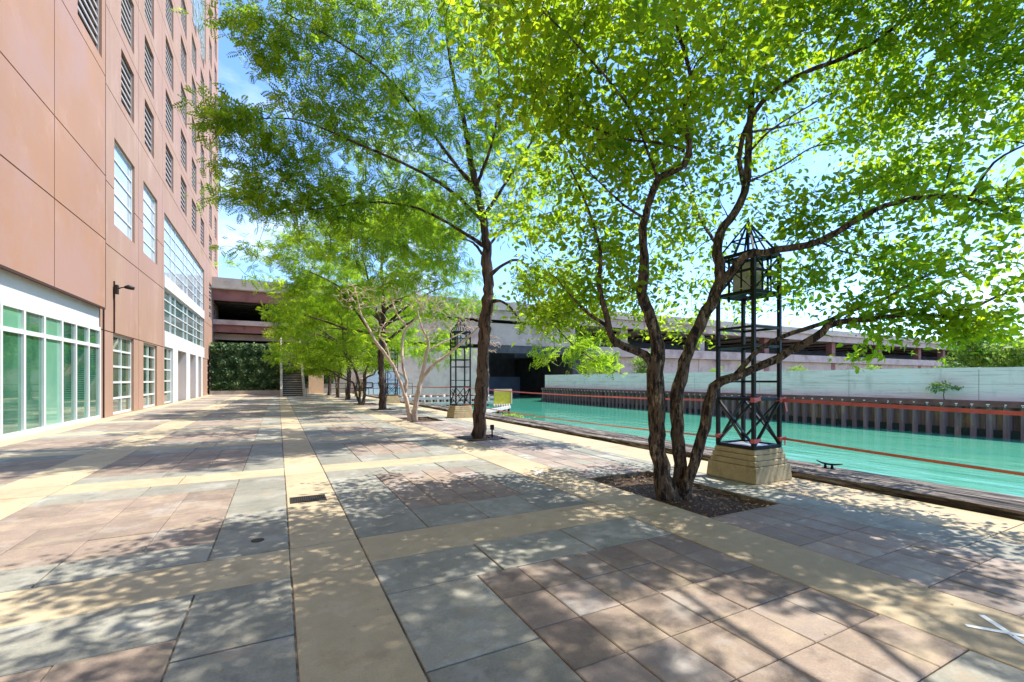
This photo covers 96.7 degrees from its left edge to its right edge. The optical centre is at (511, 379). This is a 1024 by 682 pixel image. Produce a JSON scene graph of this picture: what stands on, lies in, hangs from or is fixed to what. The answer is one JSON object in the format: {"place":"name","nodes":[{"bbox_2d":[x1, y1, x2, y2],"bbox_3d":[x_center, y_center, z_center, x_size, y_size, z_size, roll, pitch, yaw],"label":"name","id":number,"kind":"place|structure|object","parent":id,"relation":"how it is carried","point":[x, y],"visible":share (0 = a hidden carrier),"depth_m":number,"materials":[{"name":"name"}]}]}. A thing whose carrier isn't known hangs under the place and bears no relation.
{"place":"outdoors","nodes":[
{"label":"outdoors","id":0,"kind":"place"},
{"bbox_2d":[355,354,364,396],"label":"lantern tower","id":1,"kind":"structure","parent":0,"point":[357,383],"depth_m":39.94,"materials":[{"name":"grey metal"}]},
{"bbox_2d":[403,418,437,421],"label":"soil","id":2,"kind":"structure","parent":0,"point":[424,420],"depth_m":17.39,"materials":[{"name":"brown soil"}]},
{"bbox_2d":[333,268,504,421],"bbox_3d":[-3.215,-1.363,16.806,6.086,5.978,2.629,0,0,4],"label":"bare tree","id":3,"kind":"object","parent":2,"relation":"on","point":[413,417],"visible":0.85,"depth_m":16.73,"materials":[{"name":"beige plant"}]},
{"bbox_2d":[447,317,472,417],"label":"lantern tower","id":4,"kind":"structure","parent":0,"point":[456,410],"depth_m":17.92,"materials":[{"name":"grey metal"}]},
{"bbox_2d":[393,384,452,387],"bbox_3d":[-4.868,0.340,23.582,0.028,0.129,11.600,0,0,-27],"label":"barrier tape","id":5,"kind":"object","parent":4,"relation":"attached to","point":[427,387],"visible":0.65,"depth_m":21.74,"materials":[{"name":"red plastic"}]},
{"bbox_2d":[0,393,1023,681],"bbox_3d":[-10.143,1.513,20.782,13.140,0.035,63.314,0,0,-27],"label":"paving","id":6,"kind":"structure","parent":0,"point":[806,581],"depth_m":3.69,"materials":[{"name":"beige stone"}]},
{"bbox_2d":[0,0,217,439],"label":"office building","id":7,"kind":"structure","parent":6,"relation":"on","point":[101,151],"depth_m":17.39,"materials":[{"name":"concrete"}]},
{"bbox_2d":[0,298,23,439],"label":"window","id":8,"kind":"structure","parent":7,"relation":"in","point":[11,331],"depth_m":11.74,"materials":[{"name":"green glass"}]},
{"bbox_2d":[21,305,43,434],"bbox_3d":[-13.455,-0.260,12.750,0.120,3.519,1.190,0,0,-27],"label":"window","id":9,"kind":"structure","parent":7,"relation":"in","point":[31,317],"depth_m":12.74,"materials":[{"name":"green glass"}]},
{"bbox_2d":[42,311,61,430],"bbox_3d":[-14.008,-0.260,13.826,0.120,3.519,1.230,0,0,-27],"label":"window","id":10,"kind":"structure","parent":7,"relation":"in","point":[51,340],"depth_m":13.80,"materials":[{"name":"green glass"}]},
{"bbox_2d":[60,316,75,426],"bbox_3d":[-14.543,-0.260,14.867,0.120,3.519,1.110,0,0,-27],"label":"window","id":11,"kind":"structure","parent":7,"relation":"in","point":[67,324],"depth_m":14.85,"materials":[{"name":"green glass"}]},
{"bbox_2d":[74,320,87,423],"bbox_3d":[-15.062,-0.260,15.876,0.120,3.519,1.160,0,0,-27],"label":"window","id":12,"kind":"structure","parent":7,"relation":"in","point":[80,327],"depth_m":15.85,"materials":[{"name":"green glass"}]},
{"bbox_2d":[86,324,99,420],"bbox_3d":[-15.592,-0.260,16.908,0.120,3.519,1.160,0,0,-27],"label":"window","id":13,"kind":"structure","parent":7,"relation":"in","point":[92,330],"depth_m":16.88,"materials":[{"name":"green glass"}]},
{"bbox_2d":[113,334,130,413],"bbox_3d":[-17.400,-0.220,20.206,0.080,3.400,3.050,0,0,-27],"label":"window","id":14,"kind":"structure","parent":7,"relation":"in","point":[121,345],"depth_m":20.26,"materials":[{"name":"white glass"}]},
{"bbox_2d":[114,141,131,240],"bbox_3d":[-17.473,-8.325,20.349,0.080,3.650,3.030,0,0,-27],"label":"window","id":15,"kind":"structure","parent":7,"relation":"in","point":[122,168],"depth_m":20.54,"materials":[{"name":"white glass"}]},
{"bbox_2d":[113,281,134,332],"bbox_3d":[-16.291,-3.030,19.118,0.696,2.140,0.200,0,0,-27],"label":"wall lamp","id":16,"kind":"object","parent":7,"relation":"attached to","point":[116,288],"visible":1,"depth_m":18.95,"materials":[{"name":"metal"}]},
{"bbox_2d":[143,343,154,407],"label":"window","id":17,"kind":"structure","parent":7,"relation":"in","point":[148,350],"depth_m":24.66,"materials":[{"name":"white glass"}]},
{"bbox_2d":[143,184,154,261],"bbox_3d":[-19.582,-8.325,24.453,0.080,3.650,3.000,0,0,-27],"label":"window","id":18,"kind":"structure","parent":7,"relation":"in","point":[148,201],"depth_m":24.66,"materials":[{"name":"white glass"}]},
{"bbox_2d":[164,347,170,403],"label":"window","id":19,"kind":"structure","parent":7,"relation":"in","point":[167,352],"depth_m":28.89,"materials":[{"name":"white glass"}]},
{"bbox_2d":[251,538,263,541],"bbox_3d":[-2.373,1.498,4.245,0.110,0.004,0.110,0,0,-27],"label":"utility cap","id":20,"kind":"object","parent":6,"relation":"on","point":[258,540],"visible":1,"depth_m":4.23,"materials":[{"name":"metal"}]},
{"bbox_2d":[280,338,306,396],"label":"concrete stair","id":21,"kind":"object","parent":6,"relation":"on","point":[291,385],"visible":0.7,"depth_m":41.73,"materials":[{"name":"grey concrete"}]},
{"bbox_2d":[290,494,326,503],"bbox_3d":[-2.559,1.496,5.712,0.410,0.008,0.300,0,0,-27],"label":"drain grate","id":22,"kind":"object","parent":6,"relation":"on","point":[310,498],"visible":1,"depth_m":5.71,"materials":[{"name":"metal"}]},
{"bbox_2d":[309,371,323,393],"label":"beige panel","id":23,"kind":"object","parent":6,"relation":"on","point":[316,386],"visible":0.57,"depth_m":49.00,"materials":[{"name":"beige"}]},
{"bbox_2d":[331,383,412,393],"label":"quay railing","id":24,"kind":"object","parent":6,"relation":"on","point":[373,388],"visible":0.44,"depth_m":49.30,"materials":[{"name":"red metal"}]},
{"bbox_2d":[385,344,399,402],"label":"lantern tower","id":25,"kind":"structure","parent":6,"relation":"on","point":[392,398],"depth_m":28.91,"materials":[{"name":"grey metal"}]},
{"bbox_2d":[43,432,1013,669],"bbox_3d":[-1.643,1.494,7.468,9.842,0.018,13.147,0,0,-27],"label":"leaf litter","id":26,"kind":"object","parent":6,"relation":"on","point":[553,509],"visible":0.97,"depth_m":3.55,"materials":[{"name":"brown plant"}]},
{"bbox_2d":[706,219,791,484],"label":"lantern tower","id":27,"kind":"structure","parent":6,"relation":"on","point":[743,459],"depth_m":6.87,"materials":[{"name":"metal"}]},
{"bbox_2d":[464,387,703,400],"bbox_3d":[0.659,0.338,12.498,0.019,0.106,11.774,0,0,-26],"label":"barrier tape","id":28,"kind":"object","parent":27,"relation":"attached to","point":[593,396],"visible":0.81,"depth_m":10.10,"materials":[{"name":"red plastic"}]},
{"bbox_2d":[465,404,714,436],"bbox_3d":[0.660,0.954,12.498,0.018,0.137,11.774,0,0,-26],"label":"barrier tape","id":29,"kind":"object","parent":27,"relation":"attached to","point":[593,423],"visible":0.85,"depth_m":10.12,"materials":[{"name":"red plastic"}]},
{"bbox_2d":[750,397,760,402],"bbox_3d":[3.545,0.294,6.627,0.137,0.082,0.074,0,0,-19],"label":"tape knot","id":30,"kind":"object","parent":27,"relation":"attached to","point":[754,400],"visible":1,"depth_m":6.60,"materials":[{"name":"red plastic"}]},
{"bbox_2d":[750,438,760,443],"bbox_3d":[3.546,0.893,6.622,0.128,0.074,0.084,0,0,-27],"label":"tape knot","id":31,"kind":"object","parent":27,"relation":"attached to","point":[753,441],"visible":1,"depth_m":6.60,"materials":[{"name":"red plastic"}]},
{"bbox_2d":[777,436,785,444],"bbox_3d":[4.079,0.923,6.896,0.128,0.134,0.084,0,0,-27],"label":"tape knot","id":32,"kind":"object","parent":27,"relation":"attached to","point":[780,438],"visible":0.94,"depth_m":6.87,"materials":[{"name":"red plastic"}]},
{"bbox_2d":[776,397,787,411],"bbox_3d":[4.093,0.374,6.903,0.162,0.223,0.084,0,0,-27],"label":"tape knot","id":33,"kind":"object","parent":27,"relation":"attached to","point":[780,399],"visible":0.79,"depth_m":6.88,"materials":[{"name":"red plastic"}]},
{"bbox_2d":[783,398,1023,415],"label":"barrier tape","id":34,"kind":"object","parent":27,"relation":"attached to","point":[985,411],"visible":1,"depth_m":5.44,"materials":[{"name":"red plastic"}]},
{"bbox_2d":[783,437,1023,475],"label":"barrier tape","id":35,"kind":"object","parent":27,"relation":"attached to","point":[925,460],"visible":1,"depth_m":5.43,"materials":[{"name":"red plastic"}]},
{"bbox_2d":[965,614,1023,643],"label":"cross mark","id":36,"kind":"object","parent":6,"relation":"on","point":[1008,632],"visible":1,"depth_m":2.72,"materials":[{"name":"white paint"}]},
{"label":"soil","id":37,"kind":"structure","parent":6,"relation":"on","visible":0},
{"bbox_2d":[263,271,407,404],"bbox_3d":[-10.146,-2.325,27.051,8.296,7.970,4.978,0,0,-24],"label":"broadleaf tree","id":38,"kind":"object","parent":37,"relation":"on","point":[328,357],"visible":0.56,"depth_m":26.90,"materials":[{"name":"green plant"}]},
{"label":"soil","id":39,"kind":"structure","parent":6,"relation":"on","visible":0},
{"bbox_2d":[305,315,364,397],"bbox_3d":[-15.595,-2.240,39.544,4.870,7.797,8.115,0,0,-34],"label":"broadleaf tree","id":40,"kind":"object","parent":39,"relation":"on","point":[336,368],"visible":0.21,"depth_m":38.53,"materials":[{"name":"green plant"}]},
{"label":"soil","id":41,"kind":"structure","parent":6,"relation":"on","visible":0},
{"bbox_2d":[252,178,500,409],"bbox_3d":[-7.005,-4.168,23.246,10.974,11.757,12.225,0,0,-27],"label":"honey locust tree","id":42,"kind":"object","parent":41,"relation":"on","point":[286,308],"visible":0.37,"depth_m":20.59,"materials":[{"name":"green plant"}]},
{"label":"soil","id":43,"kind":"structure","parent":6,"relation":"on","visible":0},
{"bbox_2d":[260,255,429,399],"bbox_3d":[-12.133,-3.881,33.275,10.426,11.170,11.614,0,0,28],"label":"honey locust tree","id":44,"kind":"object","parent":43,"relation":"on","point":[412,332],"visible":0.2,"depth_m":32.37,"materials":[{"name":"green plant"}]},
{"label":"soil","id":45,"kind":"structure","parent":6,"relation":"on","visible":0},
{"bbox_2d":[268,297,376,394],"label":"honey locust tree","id":46,"kind":"object","parent":45,"relation":"on","point":[329,382],"visible":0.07,"depth_m":43.07,"materials":[{"name":"green plant"}]},
{"bbox_2d":[218,0,1023,339],"label":"sky","id":47,"kind":"structure","parent":0,"point":[231,72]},
{"bbox_2d":[596,475,765,516],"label":"soil","id":48,"kind":"structure","parent":0,"point":[727,500],"depth_m":5.91,"materials":[{"name":"brown soil"}]},
{"bbox_2d":[603,474,768,517],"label":"fallen leaves","id":49,"kind":"object","parent":48,"relation":"on","point":[687,499],"visible":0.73,"depth_m":5.88,"materials":[{"name":"brown plant"}]},
{"bbox_2d":[408,0,1023,500],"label":"broadleaf tree","id":50,"kind":"object","parent":48,"relation":"on","point":[570,92],"visible":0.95,"depth_m":5.70,"materials":[{"name":"green plant"}]},
{"bbox_2d":[425,394,1023,496],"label":"river water","id":51,"kind":"structure","parent":0,"point":[1000,453],"depth_m":19.22,"materials":[{"name":"teal liquid"}]},
{"bbox_2d":[366,393,493,405],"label":"timber dock","id":52,"kind":"object","parent":51,"relation":"in","point":[429,398],"visible":0.33,"depth_m":44.95,"materials":[{"name":"wood"}]},
{"bbox_2d":[366,382,372,394],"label":"framed sign","id":53,"kind":"object","parent":52,"relation":"on","point":[369,385],"visible":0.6,"depth_m":47.41,"materials":[{"name":"white metal"}]},
{"bbox_2d":[486,406,510,413],"bbox_3d":[-1.296,2.375,28.852,0.296,1.450,14.106,0,0,9],"label":"fender rail","id":54,"kind":"object","parent":51,"relation":"in","point":[500,408],"visible":0.26,"depth_m":31.29,"materials":[{"name":"white"}]},
{"bbox_2d":[493,389,511,413],"bbox_3d":[-0.791,1.925,36.294,1.570,2.350,0.485,0,0,-27],"label":"fender board","id":55,"kind":"object","parent":51,"relation":"in","point":[503,398],"visible":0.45,"depth_m":36.19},
{"bbox_2d":[541,387,1023,439],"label":"sheet pile wall","id":56,"kind":"structure","parent":51,"relation":"in","point":[985,425],"depth_m":25.68,"materials":[{"name":"metal"}]},
{"bbox_2d":[545,367,1023,401],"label":"flood wall","id":57,"kind":"structure","parent":56,"relation":"on","point":[993,383],"depth_m":26.27,"materials":[{"name":"concrete"}]},
{"bbox_2d":[925,380,963,399],"bbox_3d":[21.567,0.537,22.752,0.715,1.034,1.542,0,0,-27],"label":"sapling","id":58,"kind":"object","parent":56,"relation":"on","point":[955,387],"visible":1,"depth_m":22.77,"materials":[{"name":"green plant"}]},
{"bbox_3d":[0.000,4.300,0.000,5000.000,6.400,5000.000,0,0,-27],"label":"ground","id":59,"kind":"structure","parent":0,"visible":0},
{"bbox_2d":[210,353,276,390],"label":"retaining wall","id":60,"kind":"structure","parent":59,"relation":"on","point":[236,389],"depth_m":46.21,"materials":[{"name":"concrete"}]},
{"bbox_2d":[209,342,279,390],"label":"ivy","id":61,"kind":"object","parent":60,"relation":"attached to","point":[234,366],"visible":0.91,"depth_m":46.20,"materials":[{"name":"green plant"}]},
{"bbox_2d":[210,369,346,394],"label":"retaining wall","id":62,"kind":"structure","parent":59,"relation":"on","point":[273,391],"depth_m":47.35,"materials":[{"name":"concrete"}]},
{"bbox_2d":[303,354,333,384],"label":"ivy","id":63,"kind":"object","parent":62,"relation":"attached to","point":[325,380],"visible":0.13,"depth_m":49.67,"materials":[{"name":"green plant"}]},
{"bbox_2d":[360,366,408,397],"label":"gabled shed","id":64,"kind":"structure","parent":59,"relation":"on","point":[374,378],"depth_m":51.51,"materials":[{"name":"concrete"}]},
{"bbox_2d":[350,346,488,401],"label":"bridge abutment","id":65,"kind":"object","parent":59,"relation":"on","point":[434,377],"visible":0.21,"depth_m":56.52,"materials":[{"name":"concrete"}]},
{"bbox_2d":[514,355,585,395],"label":"bridge abutment","id":66,"kind":"object","parent":59,"relation":"on","point":[532,380],"visible":0.29,"depth_m":77.92,"materials":[{"name":"concrete"}]},
{"bbox_2d":[595,351,620,373],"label":"bushy tree","id":67,"kind":"object","parent":59,"relation":"on","point":[616,361],"visible":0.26,"depth_m":67.66,"materials":[{"name":"green plant"}]},
{"bbox_2d":[210,277,1022,394],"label":"elevated road","id":68,"kind":"structure","parent":59,"relation":"on","point":[237,302],"depth_m":80.27,"materials":[{"name":"concrete"}]},
{"bbox_2d":[628,351,650,372],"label":"bushy tree","id":69,"kind":"object","parent":59,"relation":"on","point":[640,361],"visible":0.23,"depth_m":60.98,"materials":[{"name":"green plant"}]},
{"bbox_2d":[787,365,808,370],"bbox_3d":[24.890,-0.075,39.416,2.347,2.468,2.068,0,0,14],"label":"bushy tree","id":70,"kind":"object","parent":59,"relation":"on","point":[798,368],"visible":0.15,"depth_m":39.60,"materials":[{"name":"green plant"}]},
{"bbox_2d":[861,365,881,368],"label":"bushy tree","id":71,"kind":"object","parent":59,"relation":"on","point":[870,366],"visible":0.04,"depth_m":34.13,"materials":[{"name":"green plant"}]},
{"bbox_2d":[934,320,1011,367],"bbox_3d":[31.136,-1.511,31.004,4.596,5.484,5.216,0,0,-27],"label":"bushy tree","id":72,"kind":"object","parent":59,"relation":"on","point":[964,358],"visible":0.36,"depth_m":30.52,"materials":[{"name":"green plant"}]},
{"bbox_2d":[980,336,1023,366],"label":"bushy tree","id":73,"kind":"object","parent":59,"relation":"on","point":[1015,357],"visible":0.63,"depth_m":28.22,"materials":[{"name":"green plant"}]},
{"bbox_3d":[-2.905,3.630,22.062,0.900,3.740,65.900,0,0,-27],"label":"quay wall","id":74,"kind":"object","parent":59,"relation":"on","visible":0},
{"bbox_2d":[367,395,1023,520],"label":"quay timber","id":75,"kind":"object","parent":74,"relation":"on","point":[995,504],"visible":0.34,"depth_m":6.38,"materials":[{"name":"brown wood"}]},
{"bbox_2d":[816,460,842,469],"bbox_3d":[4.997,1.349,7.167,0.080,0.114,0.384,0,0,-27],"label":"mooring cleat","id":76,"kind":"object","parent":75,"relation":"on","point":[826,467],"visible":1,"depth_m":7.16,"materials":[{"name":"black paint"}]},
{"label":"soil","id":77,"kind":"structure","parent":0,"visible":0},
{"bbox_2d":[170,0,627,438],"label":"honey locust tree","id":78,"kind":"object","parent":77,"relation":"on","point":[228,119],"visible":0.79,"depth_m":10.36,"materials":[{"name":"green plant"}]},
{"bbox_2d":[454,434,507,441],"bbox_3d":[-0.800,1.508,11.731,1.100,0.024,1.100,0,0,-27],"label":"tree grate","id":79,"kind":"object","parent":77,"relation":"on","point":[470,438],"visible":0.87,"depth_m":11.56,"materials":[{"name":"metal"}]},
{"bbox_2d":[490,425,493,437],"bbox_3d":[-0.515,1.345,11.788,0.090,0.350,0.080,0,0,-27],"label":"stake light","id":80,"kind":"object","parent":77,"relation":"on","point":[491,427],"visible":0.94,"depth_m":11.77,"materials":[{"name":"black paint"}]},
{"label":"soil","id":81,"kind":"structure","parent":0,"visible":0},
{"bbox_2d":[463,0,1023,163],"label":"honey locust tree","id":82,"kind":"object","parent":81,"relation":"on","point":[996,26],"visible":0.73,"depth_m":5.01,"materials":[{"name":"green plant"}]},
{"bbox_3d":[0.190,2.300,17.412,0.345,1.600,2.400,0,0,-27],"label":"quay ledge","id":83,"kind":"object","parent":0,"visible":0},
{"bbox_2d":[497,412,534,418],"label":"weeds","id":84,"kind":"object","parent":83,"relation":"on","point":[513,414],"visible":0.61,"depth_m":17.52,"materials":[{"name":"green plant"}]}
]}

